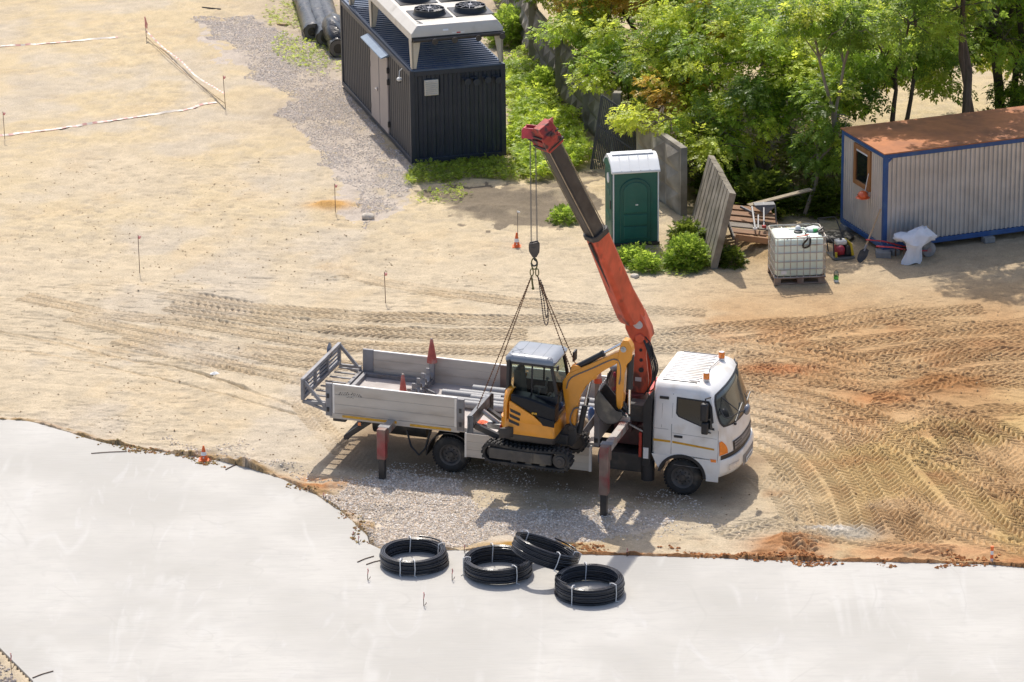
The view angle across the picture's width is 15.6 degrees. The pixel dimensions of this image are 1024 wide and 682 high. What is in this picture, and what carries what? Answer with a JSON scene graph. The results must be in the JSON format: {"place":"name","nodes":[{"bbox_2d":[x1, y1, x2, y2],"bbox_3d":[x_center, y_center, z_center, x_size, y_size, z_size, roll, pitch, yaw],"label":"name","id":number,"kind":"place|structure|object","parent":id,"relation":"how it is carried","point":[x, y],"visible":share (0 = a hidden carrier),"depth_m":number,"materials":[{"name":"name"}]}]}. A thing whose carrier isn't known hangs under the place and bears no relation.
{"place":"outdoors","nodes":[
{"label":"outdoors","id":0,"kind":"place"},
{"bbox_2d":[0,0,1023,681],"bbox_3d":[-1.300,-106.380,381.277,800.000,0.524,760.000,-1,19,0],"label":"ground","id":1,"kind":"structure","parent":0,"point":[868,314],"depth_m":81.47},
{"bbox_2d":[0,662,16,681],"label":"gravel corner","id":2,"kind":"object","parent":1,"relation":"on","point":[7,679],"visible":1,"depth_m":63.48,"materials":[{"name":"gravel"}]},
{"bbox_2d":[0,36,117,46],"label":"barrier tape","id":3,"kind":"object","parent":1,"relation":"on","point":[58,42],"visible":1,"depth_m":103.29,"materials":[{"name":"white plastic"}]},
{"bbox_2d":[0,102,216,135],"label":"barrier tape","id":4,"kind":"object","parent":1,"relation":"on","point":[195,106],"visible":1,"depth_m":95.73,"materials":[{"name":"white plastic"}]},
{"bbox_2d":[138,236,140,272],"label":"survey stake","id":5,"kind":"object","parent":1,"relation":"on","point":[139,237],"visible":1,"depth_m":83.94,"materials":[{"name":"wood"}]},
{"bbox_2d":[76,436,368,543],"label":"soil crumbs","id":6,"kind":"object","parent":1,"relation":"on","point":[206,463],"visible":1,"depth_m":72.93,"materials":[{"name":"soil"}]},
{"bbox_2d":[161,435,335,482],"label":"gravel trace","id":7,"kind":"object","parent":1,"relation":"on","point":[247,457],"visible":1,"depth_m":73.21,"materials":[{"name":"gravel"}]},
{"bbox_2d":[191,15,413,228],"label":"gravel strip","id":8,"kind":"object","parent":1,"relation":"on","point":[329,116],"visible":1,"depth_m":96.99,"materials":[{"name":"gravel"}]},
{"bbox_2d":[294,0,316,39],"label":"wrapped pipe","id":9,"kind":"object","parent":1,"relation":"on","point":[308,22],"visible":0.91,"depth_m":103.95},
{"bbox_2d":[310,0,326,46],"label":"wrapped pipe","id":10,"kind":"object","parent":1,"relation":"on","point":[317,10],"visible":0.59,"depth_m":103.56,"materials":[{"name":"black plastic"}]},
{"bbox_2d":[320,0,340,56],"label":"wrapped pipe","id":11,"kind":"object","parent":1,"relation":"on","point":[334,45],"visible":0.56,"depth_m":101.53,"materials":[{"name":"plastic"}]},
{"bbox_2d":[321,12,340,40],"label":"plastic sheet","id":12,"kind":"object","parent":11,"relation":"on","point":[330,26],"visible":0.77,"depth_m":101.98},
{"bbox_2d":[362,213,374,219],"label":"stone block","id":13,"kind":"object","parent":1,"relation":"on","point":[368,216],"depth_m":87.78,"materials":[{"name":"white stone"}]},
{"bbox_2d":[340,0,506,163],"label":"equipment container","id":14,"kind":"object","parent":1,"relation":"on","point":[444,100],"visible":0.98,"depth_m":92.06,"materials":[{"name":"grey metal"}]},
{"bbox_2d":[369,48,389,133],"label":"door","id":15,"kind":"structure","parent":14,"relation":"in","point":[379,70],"depth_m":94.31,"materials":[{"name":"grey paint"}]},
{"bbox_2d":[349,0,504,68],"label":"dry cooler","id":16,"kind":"object","parent":14,"relation":"on","point":[415,22],"visible":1,"depth_m":91.43,"materials":[{"name":"white metal"}]},
{"bbox_2d":[403,153,532,182],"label":"grass strip","id":17,"kind":"object","parent":1,"relation":"on","point":[437,168],"depth_m":91.05,"materials":[{"name":"green plant"}]},
{"bbox_2d":[262,0,706,275],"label":"sparse grass","id":18,"kind":"structure","parent":1,"relation":"on","point":[326,58],"depth_m":101.36,"materials":[{"name":"green plant"}]},
{"bbox_2d":[322,469,677,547],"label":"gravel patch","id":19,"kind":"object","parent":1,"relation":"on","point":[492,523],"visible":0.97,"depth_m":70.11,"materials":[{"name":"grey gravel"}]},
{"bbox_2d":[483,3,522,49],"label":"bush","id":20,"kind":"object","parent":1,"relation":"on","point":[509,17],"visible":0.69,"depth_m":102.18,"materials":[{"name":"green plant"}]},
{"bbox_2d":[493,0,528,56],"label":"weed cover","id":21,"kind":"object","parent":1,"relation":"on","point":[523,51],"visible":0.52,"depth_m":102.02,"materials":[{"name":"green plant"}]},
{"bbox_2d":[0,420,1023,681],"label":"concrete slab","id":22,"kind":"structure","parent":1,"relation":"on","point":[118,564],"depth_m":66.10,"materials":[{"name":"grey concrete"}]},
{"bbox_2d":[91,451,126,453],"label":"loose rod","id":23,"kind":"object","parent":22,"relation":"on","point":[111,451],"visible":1,"depth_m":73.43,"materials":[{"name":"grey metal"}]},
{"bbox_2d":[199,445,208,461],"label":"traffic cone","id":24,"kind":"object","parent":22,"relation":"on","point":[203,457],"visible":1,"depth_m":72.91,"materials":[{"name":"orange plastic"}]},
{"bbox_2d":[379,535,448,577],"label":"pipe coil","id":25,"kind":"object","parent":22,"relation":"on","point":[438,561],"visible":1,"depth_m":67.71,"materials":[{"name":"black plastic"}]},
{"bbox_2d":[461,543,532,584],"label":"pipe coil","id":26,"kind":"object","parent":22,"relation":"on","point":[520,571],"visible":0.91,"depth_m":67.17,"materials":[{"name":"black plastic"}]},
{"bbox_2d":[511,530,581,572],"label":"pipe coil","id":27,"kind":"object","parent":22,"relation":"on","point":[546,552],"visible":1,"depth_m":66.99,"materials":[{"name":"black plastic"}]},
{"bbox_2d":[554,562,624,605],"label":"pipe coil","id":28,"kind":"object","parent":22,"relation":"on","point":[566,593],"visible":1,"depth_m":66.30,"materials":[{"name":"black plastic"}]},
{"bbox_2d":[0,156,1023,547],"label":"soil clods","id":29,"kind":"object","parent":1,"relation":"on","point":[404,328],"visible":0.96,"depth_m":79.67,"materials":[{"name":"soil"}]},
{"bbox_2d":[512,232,520,247],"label":"traffic cone","id":30,"kind":"object","parent":1,"relation":"on","point":[516,243],"visible":1,"depth_m":85.53,"materials":[{"name":"orange plastic"}]},
{"bbox_2d":[301,117,753,517],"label":"crane truck","id":31,"kind":"object","parent":1,"relation":"on","point":[689,415],"visible":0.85,"depth_m":71.22,"materials":[{"name":"metal"}]},
{"bbox_2d":[399,373,406,390],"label":"traffic cone","id":32,"kind":"object","parent":31,"relation":"on","point":[402,385],"visible":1,"depth_m":72.17,"materials":[{"name":"red plastic"}]},
{"bbox_2d":[427,338,436,363],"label":"traffic cone","id":33,"kind":"object","parent":31,"relation":"on","point":[431,358],"visible":1,"depth_m":73.79,"materials":[{"name":"plastic"}]},
{"bbox_2d":[441,389,501,397],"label":"steel pipe","id":34,"kind":"object","parent":31,"relation":"on","point":[455,393],"visible":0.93,"depth_m":73.20,"materials":[{"name":"silver metal"}]},
{"bbox_2d":[477,420,487,424],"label":"orange webbing","id":35,"kind":"object","parent":31,"relation":"on","point":[481,422],"visible":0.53,"depth_m":71.91,"materials":[{"name":"orange fabric"}]},
{"bbox_2d":[437,394,587,413],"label":"steel pipe","id":36,"kind":"object","parent":31,"relation":"on","point":[478,400],"visible":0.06,"depth_m":72.83,"materials":[{"name":"metal"}]},
{"bbox_2d":[459,388,593,407],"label":"steel pipe","id":37,"kind":"object","parent":31,"relation":"on","point":[502,394],"visible":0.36,"depth_m":73.18,"materials":[{"name":"silver metal"}]},
{"bbox_2d":[465,400,588,420],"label":"steel pipe","id":38,"kind":"object","parent":31,"relation":"on","point":[473,405],"depth_m":72.57,"materials":[{"name":"silver metal"}]},
{"bbox_2d":[470,394,589,410],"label":"steel pipe","id":39,"kind":"object","parent":31,"relation":"on","point":[495,398],"visible":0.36,"depth_m":72.92,"materials":[{"name":"silver metal"}]},
{"bbox_2d":[472,384,594,402],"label":"steel pipe","id":40,"kind":"object","parent":31,"relation":"on","point":[494,389],"visible":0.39,"depth_m":73.42,"materials":[{"name":"metal"}]},
{"bbox_2d":[529,141,539,266],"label":"hook block","id":41,"kind":"object","parent":31,"relation":"hanging from","point":[534,248],"depth_m":69.29,"materials":[{"name":"metal"}]},
{"bbox_2d":[477,258,575,408],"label":"chain sling","id":42,"kind":"object","parent":41,"relation":"hanging from","point":[541,285],"visible":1,"depth_m":69.80,"materials":[{"name":"grey metal"}]},
{"bbox_2d":[467,337,634,472],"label":"mini excavator","id":43,"kind":"object","parent":42,"relation":"hanging from","point":[536,425],"visible":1,"depth_m":69.99,"materials":[{"name":"metal"}]},
{"bbox_2d":[578,418,589,435],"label":"tan sack","id":44,"kind":"object","parent":31,"relation":"on","point":[586,421],"visible":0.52,"depth_m":71.23,"materials":[{"name":"beige fabric"}]},
{"bbox_2d":[588,407,593,420],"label":"blue jug","id":45,"kind":"object","parent":31,"relation":"on","point":[590,412],"visible":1,"depth_m":71.36,"materials":[{"name":"plastic"}]},
{"bbox_2d":[594,373,601,383],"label":"traffic cone","id":46,"kind":"object","parent":31,"relation":"on","point":[598,380],"visible":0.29,"depth_m":70.63,"materials":[{"name":"red plastic"}]},
{"bbox_2d":[606,364,616,392],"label":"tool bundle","id":47,"kind":"object","parent":31,"relation":"hanging from","point":[612,376],"visible":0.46,"depth_m":71.55,"materials":[{"name":"black metal"}]},
{"bbox_2d":[319,463,739,547],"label":"gravel fringe","id":48,"kind":"object","parent":1,"relation":"on","point":[516,504],"visible":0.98,"depth_m":70.71,"materials":[{"name":"gravel"}]},
{"bbox_2d":[523,64,554,98],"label":"bush","id":49,"kind":"object","parent":1,"relation":"on","point":[542,70],"visible":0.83,"depth_m":97.25,"materials":[{"name":"green plant"}]},
{"bbox_2d":[503,43,595,180],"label":"weed cover","id":50,"kind":"object","parent":1,"relation":"on","point":[534,105],"visible":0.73,"depth_m":94.41,"materials":[{"name":"green plant"}]},
{"bbox_2d":[545,203,577,225],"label":"bush","id":51,"kind":"object","parent":1,"relation":"on","point":[561,211],"visible":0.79,"depth_m":87.23,"materials":[{"name":"green plant"}]},
{"bbox_2d":[500,0,623,151],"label":"concrete fence","id":52,"kind":"object","parent":1,"relation":"on","point":[556,58],"visible":0.51,"depth_m":96.49,"materials":[{"name":"grey concrete"}]},
{"bbox_2d":[514,0,678,109],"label":"tree","id":53,"kind":"object","parent":1,"relation":"on","point":[590,23],"visible":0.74,"depth_m":93.97,"materials":[{"name":"green plant"}]},
{"bbox_2d":[590,95,635,168],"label":"metal grille","id":54,"kind":"object","parent":1,"relation":"on","point":[598,125],"visible":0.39,"depth_m":91.06,"materials":[{"name":"metal"}]},
{"bbox_2d":[603,150,660,246],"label":"portable toilet","id":55,"kind":"object","parent":1,"relation":"on","point":[632,196],"visible":0.89,"depth_m":85.25,"materials":[{"name":"green plastic"}]},
{"bbox_2d":[605,165,612,239],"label":"door","id":56,"kind":"structure","parent":55,"relation":"in","point":[608,198],"depth_m":85.56,"materials":[{"name":"green plastic"}]},
{"bbox_2d":[617,241,651,266],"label":"bush","id":57,"kind":"object","parent":1,"relation":"on","point":[625,252],"visible":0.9,"depth_m":84.34,"materials":[{"name":"green plant"}]},
{"bbox_2d":[630,273,638,277],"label":"stone block","id":58,"kind":"object","parent":1,"relation":"on","point":[634,275],"depth_m":83.38,"materials":[{"name":"white stone"}]},
{"bbox_2d":[627,249,664,273],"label":"bush","id":59,"kind":"object","parent":1,"relation":"on","point":[648,260],"visible":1,"depth_m":83.78,"materials":[{"name":"green plant"}]},
{"bbox_2d":[636,121,686,215],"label":"fence slab","id":60,"kind":"structure","parent":1,"relation":"on","point":[671,152],"depth_m":87.87,"materials":[{"name":"concrete"}]},
{"bbox_2d":[563,0,783,182],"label":"tree","id":61,"kind":"object","parent":1,"relation":"on","point":[644,71],"visible":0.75,"depth_m":90.31,"materials":[{"name":"green plant"}]},
{"bbox_2d":[665,215,705,242],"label":"bush","id":62,"kind":"object","parent":1,"relation":"on","point":[689,225],"visible":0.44,"depth_m":85.53,"materials":[{"name":"green plant"}]},
{"bbox_2d":[661,231,711,273],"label":"bush","id":63,"kind":"object","parent":1,"relation":"on","point":[687,251],"visible":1,"depth_m":83.88,"materials":[{"name":"green plant"}]},
{"bbox_2d":[602,0,811,91],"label":"tree","id":64,"kind":"object","parent":1,"relation":"on","point":[678,1],"visible":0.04,"depth_m":95.77,"materials":[{"name":"green plant"}]},
{"bbox_2d":[692,155,735,269],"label":"leaning slab","id":65,"kind":"structure","parent":1,"relation":"on","point":[714,204],"depth_m":84.94,"materials":[{"name":"concrete"}]},
{"bbox_2d":[687,151,755,196],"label":"bush","id":66,"kind":"object","parent":1,"relation":"on","point":[695,185],"visible":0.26,"depth_m":88.96,"materials":[{"name":"green plant"}]},
{"bbox_2d":[718,244,749,269],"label":"bush","id":67,"kind":"object","parent":1,"relation":"on","point":[730,254],"visible":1,"depth_m":84.00,"materials":[{"name":"green plant"}]},
{"bbox_2d":[728,205,779,246],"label":"pallet","id":68,"kind":"object","parent":1,"relation":"on","point":[747,231],"visible":0.49,"depth_m":85.47,"materials":[{"name":"brown wood"}]},
{"bbox_2d":[740,202,776,229],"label":"folding trestle","id":69,"kind":"object","parent":68,"relation":"on","point":[762,208],"visible":1,"depth_m":85.77,"materials":[{"name":"white metal"}]},
{"bbox_2d":[747,188,812,206],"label":"loose plank","id":70,"kind":"object","parent":68,"relation":"on","point":[785,195],"visible":1,"depth_m":86.54,"materials":[{"name":"wood"}]},
{"bbox_2d":[668,124,840,217],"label":"undergrowth","id":71,"kind":"object","parent":1,"relation":"on","point":[787,169],"visible":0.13,"depth_m":90.21,"materials":[{"name":"green plant"}]},
{"bbox_2d":[659,0,863,170],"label":"tree","id":72,"kind":"object","parent":1,"relation":"on","point":[756,95],"visible":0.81,"depth_m":88.62,"materials":[{"name":"green plant"}]},
{"bbox_2d":[729,164,800,219],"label":"bush","id":73,"kind":"object","parent":1,"relation":"on","point":[759,184],"visible":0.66,"depth_m":87.47,"materials":[{"name":"green plant"}]},
{"bbox_2d":[572,542,1000,568],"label":"clay crumbs","id":74,"kind":"object","parent":1,"relation":"on","point":[800,552],"visible":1,"depth_m":67.91,"materials":[{"name":"soil soil"}]},
{"bbox_2d":[767,223,825,284],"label":"liquid tank","id":75,"kind":"object","parent":1,"relation":"on","point":[789,257],"visible":1,"depth_m":82.74,"materials":[{"name":"plastic"}]},
{"bbox_2d":[788,223,823,248],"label":"hose","id":76,"kind":"object","parent":75,"relation":"on","point":[820,231],"visible":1,"depth_m":82.82,"materials":[{"name":"plastic"}]},
{"bbox_2d":[804,225,819,231],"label":"green printed bag","id":77,"kind":"object","parent":75,"relation":"on","point":[813,228],"visible":1,"depth_m":83.00,"materials":[{"name":"plastic"}]},
{"bbox_2d":[796,176,840,219],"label":"bush","id":78,"kind":"object","parent":1,"relation":"on","point":[826,195],"visible":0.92,"depth_m":87.36,"materials":[{"name":"green plant"}]},
{"bbox_2d":[741,0,906,216],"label":"tree","id":79,"kind":"object","parent":1,"relation":"on","point":[832,134],"visible":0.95,"depth_m":86.47,"materials":[{"name":"green plant"}]},
{"bbox_2d":[817,216,854,260],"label":"plate compactor","id":80,"kind":"object","parent":1,"relation":"on","point":[842,248],"visible":0.99,"depth_m":84.39,"materials":[{"name":"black metal"}]},
{"bbox_2d":[834,270,838,281],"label":"plastic bottle","id":81,"kind":"object","parent":1,"relation":"on","point":[836,278],"visible":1,"depth_m":82.94,"materials":[{"name":"green plastic"}]},
{"bbox_2d":[840,224,854,231],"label":"concrete block","id":82,"kind":"object","parent":1,"relation":"on","point":[844,227],"depth_m":86.34,"materials":[{"name":"grey concrete"}]},
{"bbox_2d":[757,0,957,130],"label":"tree","id":83,"kind":"object","parent":1,"relation":"on","point":[870,8],"visible":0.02,"depth_m":91.64,"materials":[{"name":"green plant"}]},
{"bbox_2d":[857,209,880,262],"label":"shovel","id":84,"kind":"object","parent":1,"relation":"on","point":[862,255],"visible":1,"depth_m":84.20,"materials":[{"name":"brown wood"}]},
{"bbox_2d":[875,248,890,258],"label":"concrete block","id":85,"kind":"object","parent":1,"relation":"on","point":[882,253],"depth_m":84.45,"materials":[{"name":"grey concrete"}]},
{"bbox_2d":[840,106,1023,249],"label":"site hut","id":86,"kind":"object","parent":85,"relation":"on","point":[951,177],"visible":0.98,"depth_m":85.05,"materials":[{"name":"white paint"}]},
{"bbox_2d":[855,173,869,199],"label":"hard hat","id":87,"kind":"object","parent":86,"relation":"hanging from","point":[862,195],"visible":1,"depth_m":84.84,"materials":[{"name":"red plastic"}]},
{"bbox_2d":[853,142,871,191],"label":"window","id":88,"kind":"structure","parent":86,"relation":"in","point":[862,157],"depth_m":85.10,"materials":[{"name":"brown wood"}]},
{"bbox_2d":[890,248,899,255],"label":"concrete block","id":89,"kind":"object","parent":1,"relation":"on","point":[893,251],"depth_m":84.60,"materials":[{"name":"grey concrete"}]},
{"bbox_2d":[866,231,936,256],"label":"wheelbarrow","id":90,"kind":"object","parent":1,"relation":"on","point":[929,249],"visible":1,"depth_m":84.44,"materials":[{"name":"metal"}]},
{"bbox_2d":[893,232,906,241],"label":"woven bag","id":91,"kind":"object","parent":90,"relation":"in","point":[897,236],"visible":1,"depth_m":84.11,"materials":[{"name":"white plastic"}]},
{"bbox_2d":[901,225,936,264],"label":"woven bag","id":92,"kind":"object","parent":90,"relation":"on","point":[916,240],"visible":1,"depth_m":83.95,"materials":[{"name":"white plastic"}]},
{"bbox_2d":[811,0,1009,122],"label":"tree","id":93,"kind":"object","parent":1,"relation":"on","point":[930,33],"visible":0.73,"depth_m":88.42,"materials":[{"name":"green plant"}]},
{"bbox_2d":[885,0,1023,108],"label":"tree","id":94,"kind":"object","parent":1,"relation":"on","point":[1007,33],"visible":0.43,"depth_m":90.90,"materials":[{"name":"green plant"}]},
{"bbox_2d":[958,0,973,112],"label":"tree","id":95,"kind":"object","parent":1,"relation":"on","point":[965,69],"visible":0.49,"depth_m":88.30,"materials":[{"name":"brown plant"}]},
{"bbox_2d":[981,235,994,243],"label":"concrete block","id":96,"kind":"object","parent":1,"relation":"on","point":[987,239],"depth_m":85.43,"materials":[{"name":"grey concrete"}]},
{"bbox_2d":[975,102,1005,110],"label":"bush","id":97,"kind":"object","parent":1,"relation":"on","point":[987,107],"visible":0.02,"depth_m":91.19,"materials":[{"name":"green plant"}]},
{"bbox_2d":[990,546,993,561],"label":"marker post","id":98,"kind":"object","parent":1,"relation":"on","point":[991,553],"visible":1,"depth_m":67.64,"materials":[{"name":"orange plastic"}]},
{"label":"survey stake","id":99,"kind":"object","parent":1,"relation":"on","visible":0},
{"bbox_2d":[146,31,223,93],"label":"barrier tape","id":100,"kind":"object","parent":99,"relation":"attached to","point":[183,63],"visible":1,"depth_m":100.72,"materials":[{"name":"plastic"}]},
{"bbox_2d":[146,37,223,102],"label":"guide string","id":101,"kind":"object","parent":99,"relation":"attached to","point":[184,72],"visible":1,"depth_m":100.00,"materials":[{"name":"beige fabric"}]},
{"bbox_2d":[824,229,853,242],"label":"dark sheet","id":102,"kind":"object","parent":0,"point":[834,234],"visible":0.62,"depth_m":85.66,"materials":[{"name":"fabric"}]}
]}

